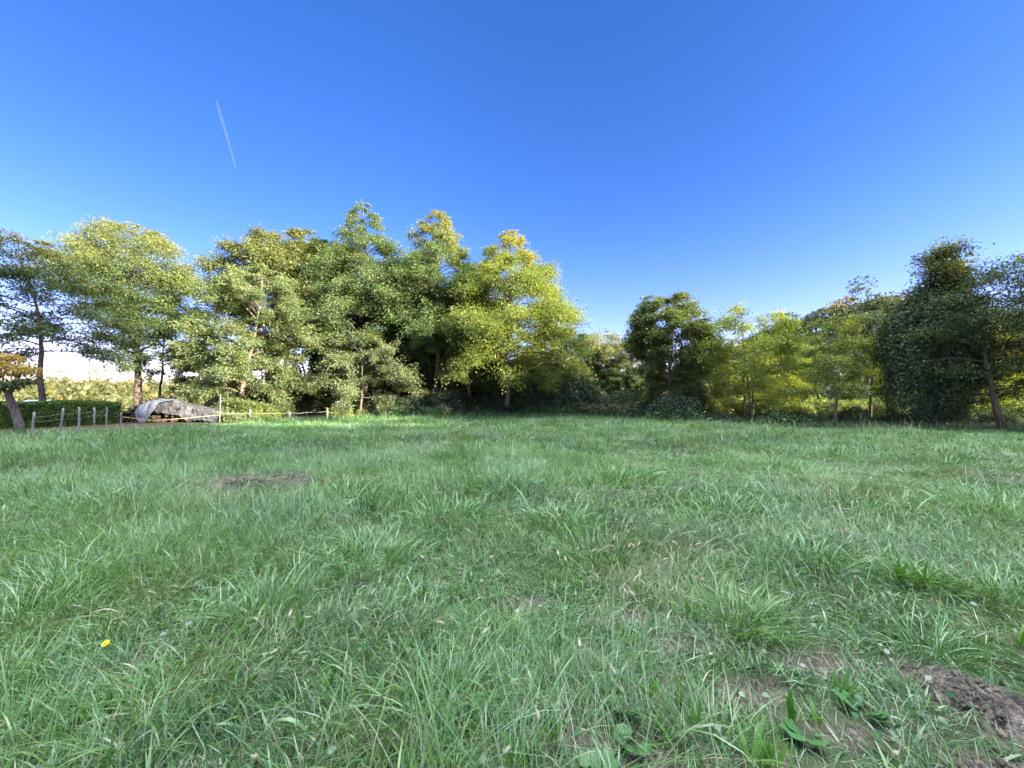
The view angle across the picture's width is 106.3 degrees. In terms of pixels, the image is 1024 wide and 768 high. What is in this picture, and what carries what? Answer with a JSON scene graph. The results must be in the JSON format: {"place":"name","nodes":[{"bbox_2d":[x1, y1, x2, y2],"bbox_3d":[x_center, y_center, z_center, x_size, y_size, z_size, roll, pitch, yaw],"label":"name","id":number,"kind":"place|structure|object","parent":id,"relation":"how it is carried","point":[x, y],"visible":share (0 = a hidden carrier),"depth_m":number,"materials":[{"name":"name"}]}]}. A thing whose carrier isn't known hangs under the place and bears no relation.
{"place":"outdoors","nodes":[
{"label":"outdoors","id":0,"kind":"place"},
{"bbox_2d":[0,315,1023,767],"bbox_3d":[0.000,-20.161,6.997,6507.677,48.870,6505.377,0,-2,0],"label":"ground","id":1,"kind":"structure","parent":0,"point":[834,661],"depth_m":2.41,"materials":[{"name":"green plant"}]},
{"bbox_2d":[0,352,43,432],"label":"tree","id":2,"kind":"object","parent":1,"relation":"on","point":[18,370],"visible":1,"depth_m":16.92,"materials":[{"name":"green plant"}]},
{"bbox_2d":[0,399,121,429],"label":"hedge","id":3,"kind":"object","parent":1,"relation":"on","point":[45,408],"visible":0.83,"depth_m":22.33,"materials":[{"name":"green plant"}]},
{"bbox_2d":[31,407,121,436],"bbox_3d":[-21.165,1.816,19.376,1.152,1.398,9.015,2,-3,-32],"label":"wooden fence","id":4,"kind":"object","parent":1,"relation":"on","point":[61,422],"visible":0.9,"depth_m":16.69,"materials":[{"name":"wood"}]},
{"bbox_2d":[0,227,180,400],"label":"tree","id":5,"kind":"object","parent":1,"relation":"on","point":[37,329],"visible":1,"depth_m":24.68,"materials":[{"name":"green plant"}]},
{"bbox_2d":[80,691,108,729],"bbox_3d":[-1.895,1.479,1.721,0.077,0.135,0.110,1,-2,-14],"label":"plantain","id":6,"kind":"object","parent":1,"relation":"on","point":[84,712],"visible":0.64,"depth_m":1.72,"materials":[{"name":"green plant"}]},
{"bbox_2d":[17,214,217,406],"bbox_3d":[-31.949,-5.444,32.715,11.977,16.811,11.860,0,-2,0],"label":"tall tree","id":7,"kind":"object","parent":1,"relation":"on","point":[179,283],"visible":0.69,"depth_m":31.49,"materials":[{"name":"green plant"}]},
{"bbox_2d":[100,295,221,397],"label":"slim tree","id":8,"kind":"object","parent":1,"relation":"on","point":[162,356],"visible":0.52,"depth_m":31.79,"materials":[{"name":"green plant"}]},
{"bbox_2d":[166,354,222,403],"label":"forest tree","id":9,"kind":"object","parent":1,"relation":"on","point":[178,382],"visible":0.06,"depth_m":44.64,"materials":[{"name":"green plant"}]},
{"bbox_2d":[199,337,258,406],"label":"forest tree","id":10,"kind":"object","parent":1,"relation":"on","point":[215,399],"visible":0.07,"depth_m":42.53,"materials":[{"name":"green plant"}]},
{"bbox_2d":[152,261,328,421],"bbox_3d":[-21.382,-2.980,32.544,12.370,13.555,11.790,-1,-3,31],"label":"locust tree","id":11,"kind":"object","parent":1,"relation":"on","point":[242,294],"visible":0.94,"depth_m":30.19,"materials":[{"name":"green plant"}]},
{"bbox_2d":[125,394,369,421],"bbox_3d":[-17.614,1.796,27.386,14.655,2.062,1.454,2,-3,-37],"label":"rope fence","id":12,"kind":"object","parent":1,"relation":"on","point":[289,414],"visible":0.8,"depth_m":27.10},
{"bbox_2d":[184,472,330,491],"bbox_3d":[-4.350,1.723,6.834,3.250,0.246,1.875,0,-2,0],"label":"earth mound","id":13,"kind":"object","parent":1,"relation":"on","point":[267,479],"visible":0.21,"depth_m":6.55,"materials":[{"name":"soil"}]},
{"bbox_2d":[243,344,278,403],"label":"forest tree","id":14,"kind":"object","parent":1,"relation":"on","point":[251,397],"visible":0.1,"depth_m":44.75,"materials":[{"name":"green plant"}]},
{"bbox_2d":[188,221,353,365],"bbox_3d":[-24.109,-6.239,40.553,15.679,18.977,15.982,-1,-2,17],"label":"broad tree","id":15,"kind":"object","parent":1,"relation":"on","point":[273,253],"visible":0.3,"depth_m":36.19,"materials":[{"name":"green plant"}]},
{"bbox_2d":[259,403,282,419],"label":"shrub","id":16,"kind":"object","parent":1,"relation":"on","point":[269,410],"visible":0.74,"depth_m":28.84,"materials":[{"name":"green plant"}]},
{"bbox_2d":[274,327,322,412],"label":"forest tree","id":17,"kind":"object","parent":1,"relation":"on","point":[299,410],"visible":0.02,"depth_m":44.83,"materials":[{"name":"green plant"}]},
{"bbox_2d":[284,368,318,415],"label":"forest tree","id":18,"kind":"object","parent":1,"relation":"on","point":[305,396],"visible":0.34,"depth_m":37.01,"materials":[{"name":"green plant"}]},
{"bbox_2d":[297,364,333,414],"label":"forest tree","id":19,"kind":"object","parent":1,"relation":"on","point":[322,403],"visible":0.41,"depth_m":38.39,"materials":[{"name":"green plant"}]},
{"bbox_2d":[292,330,344,409],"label":"forest tree","id":20,"kind":"object","parent":1,"relation":"on","point":[314,358],"visible":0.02,"depth_m":44.37,"materials":[{"name":"green plant"}]},
{"bbox_2d":[289,237,372,413],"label":"locust tree","id":21,"kind":"object","parent":1,"relation":"on","point":[303,255],"visible":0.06,"depth_m":39.75,"materials":[{"name":"green plant"}]},
{"bbox_2d":[325,367,360,412],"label":"forest tree","id":22,"kind":"object","parent":1,"relation":"on","point":[333,399],"visible":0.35,"depth_m":38.07,"materials":[{"name":"green plant"}]},
{"bbox_2d":[324,322,382,411],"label":"forest tree","id":23,"kind":"object","parent":1,"relation":"on","point":[347,349],"visible":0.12,"depth_m":40.54,"materials":[{"name":"green plant"}]},
{"bbox_2d":[276,198,442,410],"bbox_3d":[-14.807,-7.676,38.510,14.978,21.736,16.883,-2,-3,39],"label":"locust tree","id":24,"kind":"object","parent":1,"relation":"on","point":[327,315],"visible":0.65,"depth_m":36.20,"materials":[{"name":"green plant"}]},
{"bbox_2d":[302,331,430,418],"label":"locust tree","id":25,"kind":"object","parent":1,"relation":"on","point":[384,354],"visible":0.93,"depth_m":31.99,"materials":[{"name":"green plant"}]},
{"bbox_2d":[357,364,386,409],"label":"forest tree","id":26,"kind":"object","parent":1,"relation":"on","point":[380,386],"visible":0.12,"depth_m":38.46,"materials":[{"name":"green plant"}]},
{"bbox_2d":[0,342,753,410],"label":"distant wood","id":27,"kind":"object","parent":1,"relation":"on","point":[113,391],"visible":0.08,"depth_m":115.69,"materials":[{"name":"green plant"}]},
{"bbox_2d":[362,390,398,415],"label":"shrub","id":28,"kind":"object","parent":1,"relation":"on","point":[370,407],"visible":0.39,"depth_m":33.05,"materials":[{"name":"green plant"}]},
{"bbox_2d":[381,359,414,398],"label":"forest tree","id":29,"kind":"object","parent":1,"relation":"on","point":[405,391],"visible":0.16,"depth_m":38.36,"materials":[{"name":"green plant"}]},
{"bbox_2d":[341,261,458,395],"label":"locust tree","id":30,"kind":"object","parent":1,"relation":"on","point":[370,319],"visible":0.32,"depth_m":38.08,"materials":[{"name":"green plant"}]},
{"bbox_2d":[400,394,427,412],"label":"shrub","id":31,"kind":"object","parent":1,"relation":"on","point":[414,401],"visible":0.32,"depth_m":34.85,"materials":[{"name":"green plant"}]},
{"bbox_2d":[411,367,439,407],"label":"forest tree","id":32,"kind":"object","parent":1,"relation":"on","point":[430,383],"visible":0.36,"depth_m":39.20,"materials":[{"name":"green plant"}]},
{"bbox_2d":[414,350,450,401],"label":"forest tree","id":33,"kind":"object","parent":1,"relation":"on","point":[423,372],"visible":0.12,"depth_m":40.75,"materials":[{"name":"green plant"}]},
{"bbox_2d":[364,209,514,393],"bbox_3d":[-6.798,-7.245,38.664,14.906,20.839,15.162,0,-2,0],"label":"locust tree","id":34,"kind":"object","parent":1,"relation":"on","point":[427,260],"visible":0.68,"depth_m":35.58,"materials":[{"name":"green plant"}]},
{"bbox_2d":[425,386,461,415],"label":"shrub","id":35,"kind":"object","parent":1,"relation":"on","point":[436,398],"visible":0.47,"depth_m":34.83,"materials":[{"name":"green plant"}]},
{"bbox_2d":[435,402,452,415],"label":"shrub","id":36,"kind":"object","parent":1,"relation":"on","point":[447,408],"visible":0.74,"depth_m":32.93,"materials":[{"name":"green plant"}]},
{"bbox_2d":[443,389,475,415],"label":"shrub","id":37,"kind":"object","parent":1,"relation":"on","point":[460,396],"visible":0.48,"depth_m":34.89,"materials":[{"name":"green plant"}]},
{"bbox_2d":[410,282,518,397],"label":"locust tree","id":38,"kind":"object","parent":1,"relation":"on","point":[451,328],"visible":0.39,"depth_m":35.66,"materials":[{"name":"green plant"}]},
{"bbox_2d":[470,366,501,403],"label":"forest tree","id":39,"kind":"object","parent":1,"relation":"on","point":[492,384],"visible":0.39,"depth_m":37.98,"materials":[{"name":"green plant"}]},
{"bbox_2d":[468,691,509,718],"bbox_3d":[-0.108,1.505,1.807,0.163,0.050,0.182,2,-3,-44],"label":"broadleaf weed","id":40,"kind":"object","parent":1,"relation":"on","point":[482,696],"visible":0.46,"depth_m":1.81,"materials":[{"name":"green plant"}]},
{"bbox_2d":[419,229,597,408],"bbox_3d":[-0.547,-5.812,36.016,18.151,17.861,17.536,0,-2,0],"label":"locust tree","id":41,"kind":"object","parent":1,"relation":"on","point":[553,309],"visible":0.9,"depth_m":33.42,"materials":[{"name":"green plant"}]},
{"bbox_2d":[498,728,523,767],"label":"plantain","id":42,"kind":"object","parent":1,"relation":"on","point":[519,748],"visible":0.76,"depth_m":1.50,"materials":[{"name":"green plant"}]},
{"bbox_2d":[0,482,1023,767],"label":"ground weeds","id":43,"kind":"object","parent":1,"relation":"on","point":[764,694],"visible":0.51,"depth_m":2.36,"materials":[{"name":"green plant"}]},
{"bbox_2d":[510,376,556,409],"bbox_3d":[1.969,1.221,37.438,5.398,4.257,4.793,0,-2,-10],"label":"shrub","id":44,"kind":"object","parent":1,"relation":"on","point":[518,393],"visible":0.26,"depth_m":36.13,"materials":[{"name":"green plant"}]},
{"bbox_2d":[519,388,551,414],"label":"shrub","id":45,"kind":"object","parent":1,"relation":"on","point":[526,399],"visible":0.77,"depth_m":34.63,"materials":[{"name":"green plant"}]},
{"bbox_2d":[552,391,574,415],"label":"shrub","id":46,"kind":"object","parent":1,"relation":"on","point":[559,402],"visible":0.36,"depth_m":34.51,"materials":[{"name":"green plant"}]},
{"bbox_2d":[542,326,606,387],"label":"tree","id":47,"kind":"object","parent":1,"relation":"on","point":[587,356],"visible":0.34,"depth_m":40.52,"materials":[{"name":"green plant"}]},
{"bbox_2d":[562,357,594,395],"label":"forest tree","id":48,"kind":"object","parent":1,"relation":"on","point":[570,369],"visible":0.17,"depth_m":37.56,"materials":[{"name":"green plant"}]},
{"bbox_2d":[567,400,590,415],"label":"shrub","id":49,"kind":"object","parent":1,"relation":"on","point":[575,406],"visible":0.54,"depth_m":33.38,"materials":[{"name":"green plant"}]},
{"bbox_2d":[556,372,606,413],"bbox_3d":[6.162,1.070,35.961,5.483,4.324,4.868,2,-3,-45],"label":"shrub","id":50,"kind":"object","parent":1,"relation":"on","point":[576,384],"visible":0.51,"depth_m":34.66,"materials":[{"name":"green plant"}]},
{"bbox_2d":[152,472,1023,767],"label":"soil crumbs","id":51,"kind":"object","parent":1,"relation":"on","point":[1000,732],"visible":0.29,"depth_m":1.92,"materials":[{"name":"brown soil"}]},
{"bbox_2d":[580,403,605,417],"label":"shrub","id":52,"kind":"object","parent":1,"relation":"on","point":[598,409],"visible":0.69,"depth_m":32.12,"materials":[{"name":"green plant"}]},
{"bbox_2d":[578,357,612,402],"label":"forest tree","id":53,"kind":"object","parent":1,"relation":"on","point":[598,367],"visible":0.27,"depth_m":39.62,"materials":[{"name":"green plant"}]},
{"bbox_2d":[565,328,626,379],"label":"tree","id":54,"kind":"object","parent":1,"relation":"on","point":[597,338],"visible":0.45,"depth_m":40.95,"materials":[{"name":"green plant"}]},
{"bbox_2d":[582,387,611,416],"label":"shrub","id":55,"kind":"object","parent":1,"relation":"on","point":[605,396],"visible":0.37,"depth_m":34.82,"materials":[{"name":"green plant"}]},
{"bbox_2d":[576,747,619,767],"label":"broadleaf weed","id":56,"kind":"object","parent":1,"relation":"on","point":[612,759],"visible":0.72,"depth_m":1.54,"materials":[{"name":"green plant"}]},
{"bbox_2d":[595,363,626,402],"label":"forest tree","id":57,"kind":"object","parent":1,"relation":"on","point":[604,382],"visible":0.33,"depth_m":38.64,"materials":[{"name":"green plant"}]},
{"bbox_2d":[597,345,646,380],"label":"tree","id":58,"kind":"object","parent":1,"relation":"on","point":[610,353],"visible":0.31,"depth_m":39.38,"materials":[{"name":"green plant"}]},
{"bbox_2d":[607,362,641,403],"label":"forest tree","id":59,"kind":"object","parent":1,"relation":"on","point":[616,379],"visible":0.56,"depth_m":36.86,"materials":[{"name":"green plant"}]},
{"bbox_2d":[607,387,641,417],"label":"shrub","id":60,"kind":"object","parent":1,"relation":"on","point":[628,394],"visible":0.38,"depth_m":32.26,"materials":[{"name":"green plant"}]},
{"bbox_2d":[615,402,642,418],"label":"shrub","id":61,"kind":"object","parent":1,"relation":"on","point":[622,411],"visible":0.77,"depth_m":29.27,"materials":[{"name":"green plant"}]},
{"bbox_2d":[612,723,651,754],"bbox_3d":[0.496,1.505,1.622,0.122,0.051,0.168,2,-3,-37],"label":"broadleaf weed","id":62,"kind":"object","parent":1,"relation":"on","point":[623,727],"visible":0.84,"depth_m":1.63,"materials":[{"name":"green plant"}]},
{"bbox_2d":[624,367,649,402],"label":"forest tree","id":63,"kind":"object","parent":1,"relation":"on","point":[637,379],"visible":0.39,"depth_m":35.68,"materials":[{"name":"green plant"}]},
{"bbox_2d":[284,404,1023,429],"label":"rim weeds","id":64,"kind":"object","parent":1,"relation":"on","point":[473,412],"visible":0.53,"depth_m":26.26,"materials":[{"name":"green plant"}]},
{"bbox_2d":[620,290,724,404],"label":"oak tree","id":65,"kind":"object","parent":1,"relation":"on","point":[653,346],"visible":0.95,"depth_m":28.58,"materials":[{"name":"green plant"}]},
{"bbox_2d":[648,390,696,420],"bbox_3d":[11.352,1.628,27.219,2.716,2.413,3.059,1,-3,-27],"label":"shrub","id":66,"kind":"object","parent":1,"relation":"on","point":[671,399],"visible":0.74,"depth_m":26.83,"materials":[{"name":"green plant"}]},
{"bbox_2d":[670,392,706,421],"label":"shrub","id":67,"kind":"object","parent":1,"relation":"on","point":[698,404],"visible":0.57,"depth_m":26.48,"materials":[{"name":"green plant"}]},
{"bbox_2d":[667,386,709,414],"bbox_3d":[13.436,1.480,29.377,3.284,2.916,3.698,-1,-3,23],"label":"shrub","id":68,"kind":"object","parent":1,"relation":"on","point":[701,397],"visible":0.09,"depth_m":28.32,"materials":[{"name":"green plant"}]},
{"bbox_2d":[683,698,713,738],"bbox_3d":[0.804,1.470,1.690,0.138,0.165,0.067,0,-2,0],"label":"plantain","id":69,"kind":"object","parent":1,"relation":"on","point":[695,718],"visible":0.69,"depth_m":1.69,"materials":[{"name":"green plant"}]},
{"bbox_2d":[701,359,741,401],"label":"forest tree","id":70,"kind":"object","parent":1,"relation":"on","point":[732,376],"visible":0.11,"depth_m":37.59,"materials":[{"name":"green plant"}]},
{"bbox_2d":[735,400,767,418],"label":"shrub","id":71,"kind":"object","parent":1,"relation":"on","point":[757,406],"visible":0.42,"depth_m":28.74,"materials":[{"name":"green plant"}]},
{"bbox_2d":[682,301,825,421],"bbox_3d":[17.029,-1.501,27.152,9.778,8.411,8.331,0,-2,0],"label":"locust tree","id":72,"kind":"object","parent":1,"relation":"on","point":[770,344],"visible":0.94,"depth_m":26.29,"materials":[{"name":"green plant"}]},
{"bbox_2d":[734,715,784,767],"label":"plantain","id":73,"kind":"object","parent":1,"relation":"on","point":[758,751],"visible":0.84,"depth_m":1.56,"materials":[{"name":"green plant"}]},
{"bbox_2d":[738,733,793,767],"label":"plantain","id":74,"kind":"object","parent":1,"relation":"on","point":[772,753],"visible":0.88,"depth_m":1.51,"materials":[{"name":"green plant"}]},
{"bbox_2d":[734,332,824,402],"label":"locust tree","id":75,"kind":"object","parent":1,"relation":"on","point":[789,369],"visible":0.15,"depth_m":32.40,"materials":[{"name":"green plant"}]},
{"bbox_2d":[783,410,808,424],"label":"shrub","id":76,"kind":"object","parent":1,"relation":"on","point":[797,413],"visible":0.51,"depth_m":22.95,"materials":[{"name":"green plant"}]},
{"bbox_2d":[785,401,817,419],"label":"shrub","id":77,"kind":"object","parent":1,"relation":"on","point":[803,406],"visible":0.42,"depth_m":25.33,"materials":[{"name":"green plant"}]},
{"bbox_2d":[780,718,828,745],"bbox_3d":[1.244,1.511,1.649,0.117,0.042,0.168,1,-3,-31],"label":"broadleaf weed","id":78,"kind":"object","parent":1,"relation":"on","point":[789,726],"visible":0.98,"depth_m":1.66,"materials":[{"name":"green plant"}]},
{"bbox_2d":[784,690,824,725],"bbox_3d":[1.276,1.461,1.702,0.079,0.196,0.167,0,-2,-11],"label":"plantain","id":79,"kind":"object","parent":1,"relation":"on","point":[790,707],"visible":0.82,"depth_m":1.73,"materials":[{"name":"green plant"}]},
{"bbox_2d":[797,397,838,416],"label":"shrub","id":80,"kind":"object","parent":1,"relation":"on","point":[820,407],"visible":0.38,"depth_m":26.10,"materials":[{"name":"green plant"}]},
{"bbox_2d":[772,315,885,423],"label":"young tree","id":81,"kind":"object","parent":1,"relation":"on","point":[815,371],"visible":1,"depth_m":21.48,"materials":[{"name":"green plant"}]},
{"bbox_2d":[665,275,1023,403],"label":"hillside wood","id":82,"kind":"object","parent":1,"relation":"on","point":[845,309],"visible":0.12,"depth_m":183.34,"materials":[{"name":"green plant"}]},
{"bbox_2d":[832,666,869,702],"bbox_3d":[1.652,1.481,1.865,0.079,0.165,0.155,1,-2,-14],"label":"plantain","id":83,"kind":"object","parent":1,"relation":"on","point":[836,682],"visible":0.79,"depth_m":1.90,"materials":[{"name":"green plant"}]},
{"bbox_2d":[831,399,872,417],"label":"shrub","id":84,"kind":"object","parent":1,"relation":"on","point":[841,404],"visible":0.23,"depth_m":25.36,"materials":[{"name":"green plant"}]},
{"bbox_2d":[837,404,873,424],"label":"shrub","id":85,"kind":"object","parent":1,"relation":"on","point":[850,412],"visible":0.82,"depth_m":22.01,"materials":[{"name":"green plant"}]},
{"bbox_2d":[834,687,891,722],"bbox_3d":[1.654,1.512,1.809,0.140,0.053,0.209,2,-3,-39],"label":"broadleaf weed","id":86,"kind":"object","parent":1,"relation":"on","point":[852,701],"visible":0.95,"depth_m":1.83,"materials":[{"name":"green plant"}]},
{"bbox_2d":[824,310,918,416],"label":"young tree","id":87,"kind":"object","parent":1,"relation":"on","point":[851,327],"visible":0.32,"depth_m":23.47,"materials":[{"name":"green plant"}]},
{"bbox_2d":[858,341,915,401],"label":"forest tree","id":88,"kind":"object","parent":1,"relation":"on","point":[877,392],"visible":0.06,"depth_m":28.31,"materials":[{"name":"green plant"}]},
{"bbox_2d":[872,401,910,422],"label":"shrub","id":89,"kind":"object","parent":1,"relation":"on","point":[877,411],"visible":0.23,"depth_m":24.90,"materials":[{"name":"green plant"}]},
{"bbox_2d":[893,559,918,584],"bbox_3d":[3.067,1.488,3.030,0.154,0.228,0.171,-1,-3,22],"label":"plantain","id":90,"kind":"object","parent":1,"relation":"on","point":[897,569],"visible":0.84,"depth_m":3.02,"materials":[{"name":"green plant"}]},
{"bbox_2d":[869,333,983,413],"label":"forest tree","id":91,"kind":"object","parent":1,"relation":"on","point":[874,389],"visible":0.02,"depth_m":26.59,"materials":[{"name":"green plant"}]},
{"bbox_2d":[870,234,1003,424],"bbox_3d":[23.156,-2.825,20.714,5.820,10.524,3.922,0,-2,0],"label":"vine covered tree","id":92,"kind":"object","parent":1,"relation":"on","point":[933,407],"visible":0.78,"depth_m":20.20,"materials":[{"name":"green plant"}]},
{"bbox_2d":[881,267,1023,430],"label":"leaning tree","id":93,"kind":"object","parent":1,"relation":"on","point":[993,395],"visible":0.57,"depth_m":19.03,"materials":[{"name":"green plant"}]},
{"bbox_2d":[897,663,1023,746],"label":"earth mound","id":94,"kind":"object","parent":1,"relation":"on","point":[1009,704],"visible":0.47,"depth_m":1.83,"materials":[{"name":"soil"}]},
{"bbox_2d":[940,753,1023,767],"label":"earth mound","id":95,"kind":"object","parent":1,"relation":"on","point":[964,759],"visible":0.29,"depth_m":1.54,"materials":[{"name":"soil"}]},
{"bbox_2d":[942,251,1023,393],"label":"locust tree","id":96,"kind":"object","parent":1,"relation":"on","point":[1019,259],"visible":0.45,"depth_m":19.13,"materials":[{"name":"green plant"}]},
{"bbox_2d":[966,327,1023,408],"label":"forest tree","id":97,"kind":"object","parent":1,"relation":"on","point":[1014,376],"visible":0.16,"depth_m":23.80,"materials":[{"name":"green plant"}]},
{"bbox_2d":[990,399,1023,418],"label":"shrub","id":98,"kind":"object","parent":1,"relation":"on","point":[1018,406],"visible":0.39,"depth_m":22.12,"materials":[{"name":"green plant"}]},
{"bbox_2d":[990,410,1023,424],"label":"shrub","id":99,"kind":"object","parent":1,"relation":"on","point":[1006,416],"visible":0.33,"depth_m":21.27,"materials":[{"name":"green plant"}]},
{"bbox_2d":[0,0,1023,384],"label":"sky","id":100,"kind":"structure","parent":0,"point":[767,155],"materials":[{"name":"blue"}]},
{"bbox_3d":[-21.490,2.498,27.108,0.286,0.277,2.210,0,-2,0],"label":"log","id":101,"kind":"object","parent":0,"visible":0},
{"bbox_2d":[142,398,228,421],"bbox_3d":[-22.387,1.768,26.815,5.175,1.583,2.491,0,-2,0],"label":"tarp","id":102,"kind":"object","parent":101,"relation":"on","point":[183,409],"visible":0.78,"depth_m":25.91,"materials":[{"name":"grey plastic"}]},
{"bbox_2d":[135,399,176,421],"bbox_3d":[-23.677,1.770,25.656,1.223,1.504,1.952,-1,-3,29],"label":"plastic sheet","id":103,"kind":"object","parent":102,"relation":"hanging from","point":[144,410],"visible":0.98,"depth_m":25.20,"materials":[{"name":"grey plastic"}]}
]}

